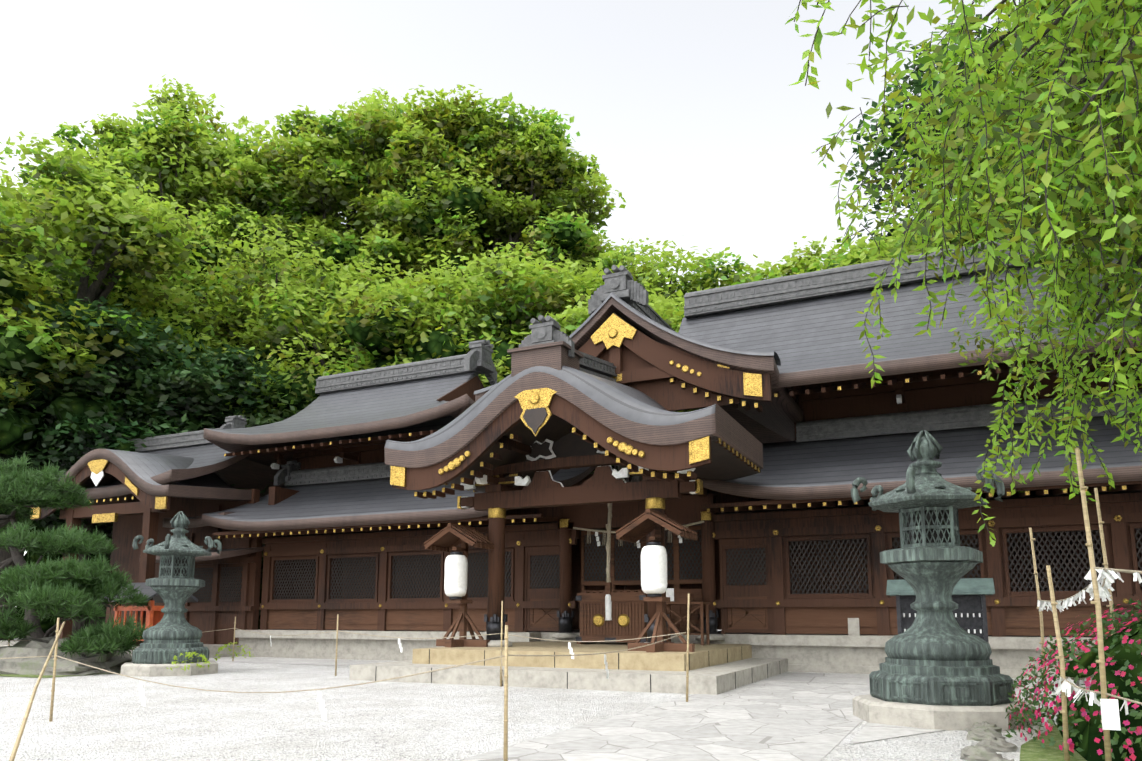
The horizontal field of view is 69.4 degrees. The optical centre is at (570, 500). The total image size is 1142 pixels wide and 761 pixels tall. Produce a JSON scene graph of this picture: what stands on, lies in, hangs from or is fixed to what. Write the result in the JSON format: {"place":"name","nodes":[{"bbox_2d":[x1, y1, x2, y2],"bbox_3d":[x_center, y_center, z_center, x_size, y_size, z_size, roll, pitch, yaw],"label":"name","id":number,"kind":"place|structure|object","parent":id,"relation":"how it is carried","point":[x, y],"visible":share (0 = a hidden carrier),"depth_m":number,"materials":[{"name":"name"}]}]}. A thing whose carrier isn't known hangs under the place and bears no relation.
{"place":"outdoors","nodes":[
{"label":"outdoors","id":0,"kind":"place"},
{"bbox_2d":[75,428,218,457],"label":"roof ridge","id":1,"kind":"structure","parent":0,"point":[178,440],"depth_m":25.96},
{"bbox_2d":[219,415,246,428],"bbox_3d":[-10.180,-2.124,25.018,0.420,0.881,1.238,-4,-9,25],"label":"roof ridge ornament","id":2,"kind":"object","parent":1,"relation":"on","point":[234,422],"visible":0.42,"depth_m":24.86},
{"bbox_2d":[184,531,262,644],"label":"link wall","id":3,"kind":"structure","parent":0,"point":[213,614],"depth_m":22.62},
{"bbox_2d":[155,545,264,562],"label":"link roof","id":4,"kind":"structure","parent":3,"relation":"on","point":[225,553],"depth_m":21.61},
{"bbox_2d":[192,567,241,601],"bbox_3d":[-9.837,2.346,22.857,1.921,0.962,0.030,-4,-9,25],"label":"lattice window","id":5,"kind":"structure","parent":3,"relation":"in","point":[205,594],"depth_m":22.74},
{"bbox_2d":[284,462,390,485],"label":"wing ridge","id":6,"kind":"structure","parent":0,"point":[345,473],"depth_m":23.52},
{"bbox_2d":[274,460,300,485],"bbox_3d":[-8.337,-0.764,24.519,0.392,0.822,1.155,-4,-9,25],"label":"roof ridge ornament","id":7,"kind":"object","parent":6,"relation":"on","point":[282,475],"visible":0.6,"depth_m":24.25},
{"bbox_2d":[14,400,673,637],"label":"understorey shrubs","id":8,"kind":"object","parent":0,"point":[47,624],"depth_m":31.32,"materials":[{"name":"green plant"}]},
{"bbox_2d":[139,635,608,720],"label":"paper streamers","id":9,"kind":"object","parent":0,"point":[321,705],"visible":0.85,"depth_m":7.85,"materials":[{"name":"white paper"}]},
{"bbox_2d":[315,354,482,394],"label":"roof ridge","id":10,"kind":"structure","parent":0,"point":[422,370],"depth_m":24.02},
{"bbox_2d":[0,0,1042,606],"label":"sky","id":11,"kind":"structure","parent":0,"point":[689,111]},
{"bbox_2d":[0,630,1058,760],"bbox_3d":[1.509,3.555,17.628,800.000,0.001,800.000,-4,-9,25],"label":"gravel ground","id":12,"kind":"structure","parent":0,"point":[103,717],"depth_m":8.59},
{"bbox_2d":[1,182,78,633],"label":"tree","id":13,"kind":"object","parent":12,"relation":"on","point":[27,200],"depth_m":38.51,"materials":[{"name":"green plant"}]},
{"bbox_2d":[0,435,112,534],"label":"tree","id":14,"kind":"object","parent":12,"relation":"on","point":[51,520],"visible":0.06,"depth_m":28.74,"materials":[{"name":"green plant"}]},
{"bbox_2d":[0,672,120,677],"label":"curb","id":15,"kind":"structure","parent":12,"relation":"on","point":[31,676],"depth_m":14.80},
{"bbox_2d":[0,636,131,675],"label":"rockery stones","id":16,"kind":"object","parent":12,"relation":"on","point":[40,647],"visible":0.71,"depth_m":15.30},
{"bbox_2d":[0,451,151,661],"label":"pine tree","id":17,"kind":"object","parent":16,"relation":"on","point":[66,588],"visible":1,"depth_m":16.31,"materials":[{"name":"green plant"}]},
{"bbox_2d":[0,131,210,639],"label":"tree","id":18,"kind":"object","parent":12,"relation":"on","point":[113,244],"visible":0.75,"depth_m":27.45,"materials":[{"name":"green plant"}]},
{"bbox_2d":[14,113,212,299],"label":"tree","id":19,"kind":"object","parent":12,"relation":"on","point":[114,129],"visible":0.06,"depth_m":39.46,"materials":[{"name":"green plant"}]},
{"bbox_2d":[0,640,240,657],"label":"stone foundation","id":20,"kind":"object","parent":12,"relation":"on","point":[213,649],"depth_m":21.62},
{"bbox_2d":[0,289,262,634],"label":"tree","id":21,"kind":"object","parent":12,"relation":"on","point":[80,413],"visible":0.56,"depth_m":26.65,"materials":[{"name":"green plant"}]},
{"bbox_2d":[8,186,267,627],"bbox_3d":[-18.733,-3.453,34.054,12.145,18.533,13.638,-4,-9,25],"label":"tree","id":22,"kind":"object","parent":12,"relation":"on","point":[229,331],"visible":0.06,"depth_m":34.24,"materials":[{"name":"green plant"}]},
{"bbox_2d":[114,600,163,640],"bbox_3d":[-10.847,3.298,21.006,1.400,1.450,0.800,-4,-9,25],"label":"fence","id":23,"kind":"object","parent":12,"relation":"on","point":[154,615],"visible":0.35,"depth_m":20.68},
{"bbox_2d":[100,583,197,602],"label":"side shrine roof","id":24,"kind":"structure","parent":23,"relation":"attached to","point":[150,591],"depth_m":20.89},
{"bbox_2d":[32,461,259,645],"bbox_3d":[-12.033,1.522,22.991,5.800,4.920,2.880,-4,-9,25],"label":"gatehouse","id":25,"kind":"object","parent":12,"relation":"on","point":[143,517],"depth_m":23.21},
{"bbox_2d":[30,459,166,522],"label":"gold ornamental fittings","id":26,"kind":"object","parent":25,"relation":"attached to","point":[96,467],"visible":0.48,"depth_m":21.95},
{"bbox_2d":[32,449,251,508],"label":"gabled roof","id":27,"kind":"structure","parent":25,"relation":"on","point":[138,469],"depth_m":22.24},
{"bbox_2d":[41,444,284,499],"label":"gate roof","id":28,"kind":"structure","parent":25,"relation":"on","point":[240,471],"depth_m":24.64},
{"bbox_2d":[163,512,234,527],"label":"link roof","id":29,"kind":"structure","parent":28,"relation":"attached to","point":[195,522],"depth_m":22.33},
{"bbox_2d":[120,660,217,676],"bbox_3d":[-7.524,3.150,15.495,1.672,0.210,1.672,-4,-9,25],"label":"stone base","id":30,"kind":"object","parent":12,"relation":"on","point":[142,670],"depth_m":14.80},
{"bbox_2d":[132,511,221,663],"bbox_3d":[-7.524,1.631,15.708,1.595,2.856,1.479,-4,-9,25],"label":"bronze lantern","id":31,"kind":"object","parent":30,"relation":"on","point":[170,635],"depth_m":15.41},
{"bbox_2d":[87,74,294,303],"bbox_3d":[-18.741,-6.977,40.550,11.572,27.295,11.094,-4,-9,25],"label":"tree","id":32,"kind":"object","parent":12,"relation":"on","point":[180,127],"visible":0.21,"depth_m":38.86,"materials":[{"name":"green plant"}]},
{"bbox_2d":[166,642,254,670],"bbox_3d":[-6.682,2.890,15.363,0.759,0.484,2.058,-2,-8,13],"label":"shrub","id":33,"kind":"object","parent":12,"relation":"on","point":[200,655],"visible":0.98,"depth_m":14.85,"materials":[{"name":"green plant"}]},
{"bbox_2d":[107,340,314,522],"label":"tree","id":34,"kind":"object","parent":12,"relation":"on","point":[225,387],"visible":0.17,"depth_m":28.15,"materials":[{"name":"green plant"}]},
{"bbox_2d":[163,138,331,328],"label":"tree","id":35,"kind":"object","parent":12,"relation":"on","point":[224,204],"visible":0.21,"depth_m":38.59,"materials":[{"name":"green plant"}]},
{"bbox_2d":[101,207,419,424],"bbox_3d":[-12.976,-3.197,34.581,14.424,18.136,14.951,-4,-9,25],"label":"tree","id":36,"kind":"object","parent":12,"relation":"on","point":[284,270],"visible":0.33,"depth_m":32.51,"materials":[{"name":"green plant"}]},
{"bbox_2d":[213,105,382,361],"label":"tree","id":37,"kind":"object","parent":12,"relation":"on","point":[273,152],"visible":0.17,"depth_m":38.55,"materials":[{"name":"green plant"}]},
{"bbox_2d":[8,594,689,760],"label":"bamboo stakes","id":38,"kind":"object","parent":12,"relation":"on","point":[55,658],"visible":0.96,"depth_m":7.38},
{"bbox_2d":[0,628,685,692],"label":"fence ropes","id":39,"kind":"object","parent":38,"relation":"attached to","point":[501,656],"visible":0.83,"depth_m":7.94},
{"bbox_2d":[220,249,524,423],"bbox_3d":[-7.410,-2.350,33.442,13.569,16.171,13.840,-4,-9,25],"label":"tree","id":40,"kind":"object","parent":12,"relation":"on","point":[358,327],"visible":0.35,"depth_m":29.75,"materials":[{"name":"green plant"}]},
{"bbox_2d":[273,87,472,304],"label":"tree","id":41,"kind":"object","parent":12,"relation":"on","point":[365,118],"visible":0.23,"depth_m":38.58,"materials":[{"name":"green plant"}]},
{"bbox_2d":[345,109,523,304],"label":"tree","id":42,"kind":"object","parent":12,"relation":"on","point":[394,245],"visible":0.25,"depth_m":37.62,"materials":[{"name":"green plant"}]},
{"bbox_2d":[333,241,614,472],"bbox_3d":[-2.985,-2.268,31.696,13.011,15.507,11.678,-1,-8,7],"label":"tree","id":43,"kind":"object","parent":12,"relation":"on","point":[492,307],"visible":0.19,"depth_m":28.76,"materials":[{"name":"green plant"}]},
{"bbox_2d":[368,84,599,308],"bbox_3d":[-4.197,-7.245,39.497,11.284,27.512,11.089,-4,-9,25],"label":"tree","id":44,"kind":"object","parent":12,"relation":"on","point":[437,207],"visible":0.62,"depth_m":37.70,"materials":[{"name":"green plant"}]},
{"bbox_2d":[460,106,639,291],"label":"tree","id":45,"kind":"object","parent":12,"relation":"on","point":[577,239],"visible":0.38,"depth_m":37.98,"materials":[{"name":"green plant"}]},
{"bbox_2d":[349,641,787,694],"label":"stone steps","id":46,"kind":"structure","parent":12,"relation":"on","point":[712,671],"depth_m":12.99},
{"bbox_2d":[424,523,493,647],"bbox_3d":[-2.035,1.618,15.587,1.155,2.270,1.040,-4,-9,25],"label":"lantern stand","id":47,"kind":"object","parent":46,"relation":"on","point":[449,537],"visible":0.83,"depth_m":15.44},
{"bbox_2d":[444,554,467,596],"bbox_3d":[-2.145,1.411,15.378,0.432,0.780,0.432,-4,-9,25],"label":"paper lantern","id":48,"kind":"object","parent":47,"relation":"hanging from","point":[455,575],"visible":1,"depth_m":15.21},
{"bbox_2d":[375,646,779,691],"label":"porch step joints","id":49,"kind":"object","parent":46,"relation":"attached to","point":[567,672],"visible":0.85,"depth_m":13.17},
{"bbox_2d":[488,633,724,646],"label":"pillar base stones","id":50,"kind":"object","parent":46,"relation":"on","point":[494,643],"visible":0.46,"depth_m":16.79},
{"bbox_2d":[484,610,718,641],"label":"porch iron shoes","id":51,"kind":"object","parent":50,"relation":"on","point":[493,625],"visible":0.71,"depth_m":15.50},
{"bbox_2d":[576,525,709,644],"bbox_3d":[1.359,1.745,17.318,3.200,2.500,1.660,-4,-9,25],"label":"offering box","id":52,"kind":"object","parent":46,"relation":"on","point":[631,606],"depth_m":16.80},
{"bbox_2d":[593,614,629,626],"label":"gold crests","id":53,"kind":"object","parent":52,"relation":"attached to","point":[623,620],"visible":0.94,"depth_m":16.54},
{"bbox_2d":[615,509,696,652],"bbox_3d":[1.452,1.331,13.548,1.155,2.270,1.040,-4,-9,25],"label":"lantern stand","id":54,"kind":"object","parent":46,"relation":"on","point":[645,523],"visible":0.98,"depth_m":13.38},
{"bbox_2d":[641,545,667,593],"bbox_3d":[1.343,1.125,13.339,0.432,0.780,0.432,-4,-9,25],"label":"paper lantern","id":55,"kind":"object","parent":54,"relation":"hanging from","point":[654,580],"visible":1,"depth_m":13.17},
{"bbox_2d":[647,542,661,596],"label":"lantern rims","id":56,"kind":"object","parent":55,"relation":"attached to","point":[654,595],"visible":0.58,"depth_m":13.28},
{"bbox_2d":[414,427,757,621],"bbox_3d":[0.463,0.578,16.060,6.175,4.220,4.650,-4,-9,25],"label":"porch frame","id":57,"kind":"object","parent":12,"relation":"on","point":[585,505],"visible":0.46,"depth_m":15.56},
{"bbox_2d":[392,394,711,490],"bbox_3d":[-0.560,-1.099,14.069,6.000,1.572,0.090,-4,-9,25],"label":"bargeboard","id":58,"kind":"object","parent":57,"relation":"attached to","point":[655,457],"visible":0.69,"depth_m":13.87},
{"bbox_2d":[384,366,762,468],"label":"porch roof","id":59,"kind":"structure","parent":57,"relation":"attached to","point":[631,413],"depth_m":13.88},
{"bbox_2d":[507,341,583,376],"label":"roof ridge","id":60,"kind":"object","parent":59,"relation":"on","point":[554,355],"visible":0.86,"depth_m":14.17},
{"bbox_2d":[519,315,574,357],"bbox_3d":[-0.461,-2.831,14.528,1.089,0.776,0.370,-4,-9,25],"label":"roof ridge ornament","id":61,"kind":"object","parent":60,"relation":"on","point":[547,329],"visible":0.58,"depth_m":14.39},
{"bbox_2d":[390,388,759,527],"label":"gold ornamental fittings","id":62,"kind":"object","parent":57,"relation":"attached to","point":[699,450],"visible":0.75,"depth_m":14.12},
{"bbox_2d":[460,439,695,508],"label":"carved bracket ornaments","id":63,"kind":"object","parent":57,"relation":"attached to","point":[622,473],"visible":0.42,"depth_m":15.49},
{"bbox_2d":[448,407,760,492],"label":"porch gable","id":64,"kind":"structure","parent":57,"relation":"attached to","point":[723,465],"depth_m":15.51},
{"bbox_2d":[573,503,703,581],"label":"straw ropes","id":65,"kind":"object","parent":57,"relation":"hanging from","point":[608,532],"visible":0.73,"depth_m":16.99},
{"bbox_2d":[595,532,681,619],"bbox_3d":[1.189,1.524,17.150,2.002,1.931,1.201,-4,-9,25],"label":"white paper","id":66,"kind":"object","parent":65,"relation":"hanging from","point":[608,604],"visible":0.65,"depth_m":16.64,"materials":[{"name":"paper"}]},
{"bbox_2d":[500,281,709,481],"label":"tree","id":67,"kind":"object","parent":12,"relation":"on","point":[569,324],"visible":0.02,"depth_m":26.20,"materials":[{"name":"green plant"}]},
{"bbox_2d":[504,235,731,473],"bbox_3d":[2.291,-2.695,32.796,12.017,16.694,11.843,5,-9,-29],"label":"tree","id":68,"kind":"object","parent":12,"relation":"on","point":[648,277],"visible":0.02,"depth_m":31.11,"materials":[{"name":"green plant"}]},
{"bbox_2d":[209,657,1060,743],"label":"paving slabs","id":69,"kind":"structure","parent":12,"relation":"on","point":[868,731],"depth_m":13.89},
{"bbox_2d":[851,430,1013,705],"bbox_3d":[3.834,0.657,8.774,1.510,2.856,1.591,-4,-9,25],"label":"bronze lantern","id":70,"kind":"object","parent":69,"relation":"on","point":[936,653],"depth_m":8.44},
{"bbox_2d":[896,594,989,658],"bbox_3d":[5.938,2.213,13.181,1.300,1.420,0.420,-4,-9,25],"label":"omikuji rack","id":71,"kind":"object","parent":69,"relation":"on","point":[970,605],"visible":0.23,"depth_m":13.23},
{"bbox_2d":[886,578,994,595],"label":"sign board roof","id":72,"kind":"structure","parent":71,"relation":"on","point":[972,586],"depth_m":13.03,"materials":[{"name":"teal metal"}]},
{"bbox_2d":[903,613,981,632],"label":"votive rack papers","id":73,"kind":"object","parent":71,"relation":"hanging from","point":[955,616],"visible":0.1,"depth_m":13.07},
{"bbox_2d":[852,694,1037,730],"bbox_3d":[3.834,2.175,8.561,1.745,0.210,1.745,-4,-9,25],"label":"lantern base","id":74,"kind":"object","parent":69,"relation":"on","point":[869,708],"depth_m":7.89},
{"bbox_2d":[457,681,869,760],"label":"stone pavement","id":75,"kind":"structure","parent":12,"relation":"on","point":[775,721],"depth_m":7.74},
{"bbox_2d":[235,629,1107,678],"bbox_3d":[2.098,3.386,18.934,22.600,0.700,3.800,-4,-9,25],"label":"stone foundation","id":76,"kind":"object","parent":12,"relation":"on","point":[863,654],"visible":0.5,"depth_m":16.28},
{"bbox_2d":[213,474,1141,636],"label":"wooden wall","id":77,"kind":"structure","parent":12,"relation":"on","point":[742,531],"depth_m":17.17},
{"bbox_2d":[201,466,596,530],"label":"wing roof","id":78,"kind":"structure","parent":77,"relation":"on","point":[358,502],"depth_m":20.83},
{"bbox_2d":[584,530,701,580],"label":"lattice doors","id":79,"kind":"structure","parent":77,"relation":"attached to","point":[639,559],"depth_m":18.27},
{"bbox_2d":[218,485,1128,607],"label":"wing gilt fittings","id":80,"kind":"object","parent":77,"relation":"attached to","point":[996,601],"visible":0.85,"depth_m":15.98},
{"bbox_2d":[268,596,1141,635],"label":"wing wall boards","id":81,"kind":"object","parent":77,"relation":"attached to","point":[1022,620],"visible":0.67,"depth_m":16.74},
{"bbox_2d":[273,528,1141,599],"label":"lattice windows","id":82,"kind":"structure","parent":77,"relation":"attached to","point":[814,569],"depth_m":16.95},
{"bbox_2d":[848,618,859,635],"bbox_3d":[5.335,2.392,15.564,0.200,0.330,0.060,-4,-9,25],"label":"paper notice","id":83,"kind":"object","parent":77,"relation":"on","point":[853,627],"visible":1,"depth_m":15.54,"materials":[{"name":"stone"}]},
{"bbox_2d":[691,413,1141,499],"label":"wing roof","id":84,"kind":"structure","parent":77,"relation":"on","point":[818,469],"depth_m":15.56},
{"bbox_2d":[648,247,786,323],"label":"tree","id":85,"kind":"object","parent":12,"relation":"on","point":[722,274],"visible":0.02,"depth_m":29.78,"materials":[{"name":"green plant"}]},
{"bbox_2d":[711,235,910,288],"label":"tree","id":86,"kind":"object","parent":12,"relation":"on","point":[862,256],"depth_m":29.83,"materials":[{"name":"green plant"}]},
{"bbox_2d":[778,185,1035,276],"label":"tree","id":87,"kind":"object","parent":12,"relation":"on","point":[912,245],"visible":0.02,"depth_m":28.82,"materials":[{"name":"green plant"}]},
{"bbox_2d":[785,0,1141,546],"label":"weeping cherry tree","id":88,"kind":"object","parent":12,"relation":"on","point":[1089,117],"visible":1,"depth_m":5.60,"materials":[{"name":"green plant"}]},
{"bbox_2d":[836,14,1094,248],"bbox_3d":[18.238,-7.505,33.559,13.327,26.396,14.914,2,-8,-15],"label":"dark tree","id":89,"kind":"object","parent":12,"relation":"on","point":[916,91],"visible":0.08,"depth_m":34.85,"materials":[{"name":"green plant"}]},
{"bbox_2d":[960,721,1017,760],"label":"mossy border stones","id":90,"kind":"object","parent":12,"relation":"on","point":[991,739],"visible":0.96,"depth_m":6.61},
{"bbox_2d":[934,0,1111,228],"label":"tree","id":91,"kind":"object","parent":12,"relation":"on","point":[997,147],"visible":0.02,"depth_m":16.49,"materials":[{"name":"green plant"}]},
{"bbox_2d":[957,0,1141,234],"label":"tree","id":92,"kind":"object","parent":12,"relation":"on","point":[1079,225],"depth_m":13.26,"materials":[{"name":"green plant"}]},
{"bbox_2d":[1019,725,1086,760],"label":"ground moss","id":93,"kind":"object","parent":12,"relation":"on","point":[1031,750],"visible":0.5,"depth_m":6.54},
{"bbox_2d":[1029,448,1115,760],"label":"bamboo poles","id":94,"kind":"object","parent":12,"relation":"on","point":[1101,660],"visible":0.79,"depth_m":6.09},
{"bbox_2d":[1039,567,1141,704],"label":"omikuji ropes","id":95,"kind":"object","parent":94,"relation":"attached to","point":[1104,579],"visible":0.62,"depth_m":5.69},
{"bbox_2d":[1037,569,1141,730],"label":"paper streamers","id":96,"kind":"object","parent":95,"relation":"hanging from","point":[1110,716],"visible":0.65,"depth_m":5.87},
{"bbox_2d":[1004,598,1141,760],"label":"azalea bushes","id":97,"kind":"object","parent":12,"relation":"on","point":[1123,658],"visible":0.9,"depth_m":6.41,"materials":[{"name":"green plant"}]},
{"bbox_2d":[577,350,616,381],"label":"roof ridge","id":98,"kind":"structure","parent":0,"point":[595,366],"depth_m":16.34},
{"bbox_2d":[629,303,673,330],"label":"roof","id":99,"kind":"structure","parent":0,"point":[650,313],"depth_m":19.02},
{"bbox_2d":[224,348,1141,469],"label":"walls","id":100,"kind":"structure","parent":0,"point":[923,394],"depth_m":17.65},
{"bbox_2d":[203,372,480,468],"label":"hall roof","id":101,"kind":"structure","parent":100,"relation":"on","point":[397,408],"depth_m":22.75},
{"bbox_2d":[437,376,484,401],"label":"hall gable boards","id":102,"kind":"object","parent":101,"relation":"attached to","point":[470,387],"visible":0.36,"depth_m":22.42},
{"bbox_2d":[464,339,496,384],"bbox_3d":[-2.509,-3.922,23.011,0.504,1.058,1.485,-4,-9,25],"label":"ridge-end ornament","id":103,"kind":"object","parent":101,"relation":"on","point":[478,356],"visible":1,"depth_m":22.81,"materials":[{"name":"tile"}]},
{"bbox_2d":[475,296,802,440],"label":"gable roof","id":104,"kind":"structure","parent":100,"relation":"on","point":[782,414],"depth_m":17.19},
{"bbox_2d":[588,265,648,314],"bbox_3d":[1.003,-4.508,17.662,1.320,0.940,0.448,-4,-9,25],"label":"roof ridge ornament","id":105,"kind":"object","parent":104,"relation":"on","point":[621,283],"visible":0.92,"depth_m":17.49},
{"bbox_2d":[474,292,780,393],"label":"gable verge tiles","id":106,"kind":"object","parent":104,"relation":"attached to","point":[687,338],"visible":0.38,"depth_m":16.62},
{"bbox_2d":[578,313,771,411],"bbox_3d":[1.008,-2.758,17.426,6.400,2.352,0.480,-4,-9,25],"label":"gable timber","id":107,"kind":"object","parent":104,"relation":"attached to","point":[714,377],"visible":0.38,"depth_m":16.67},
{"bbox_2d":[599,345,739,410],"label":"gable wall boards","id":108,"kind":"object","parent":107,"relation":"attached to","point":[667,395],"visible":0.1,"depth_m":16.80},
{"bbox_2d":[591,314,762,407],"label":"gold roof ornaments","id":109,"kind":"object","parent":107,"relation":"attached to","point":[613,330],"visible":0.56,"depth_m":17.13},
{"bbox_2d":[224,363,1058,455],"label":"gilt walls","id":110,"kind":"structure","parent":100,"relation":"attached to","point":[906,381],"depth_m":16.21,"materials":[{"name":"gold metal"}]},
{"bbox_2d":[678,253,1141,443],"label":"hall roof","id":111,"kind":"structure","parent":100,"relation":"on","point":[813,341],"depth_m":17.40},
{"bbox_2d":[270,490,1141,636],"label":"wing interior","id":112,"kind":"object","parent":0,"point":[867,505],"depth_m":17.00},
{"bbox_2d":[684,224,1140,317],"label":"roof ridge","id":113,"kind":"structure","parent":0,"point":[813,285],"depth_m":19.09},
{"bbox_2d":[796,389,1141,441],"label":"wing ridge","id":114,"kind":"structure","parent":0,"point":[921,420],"depth_m":17.08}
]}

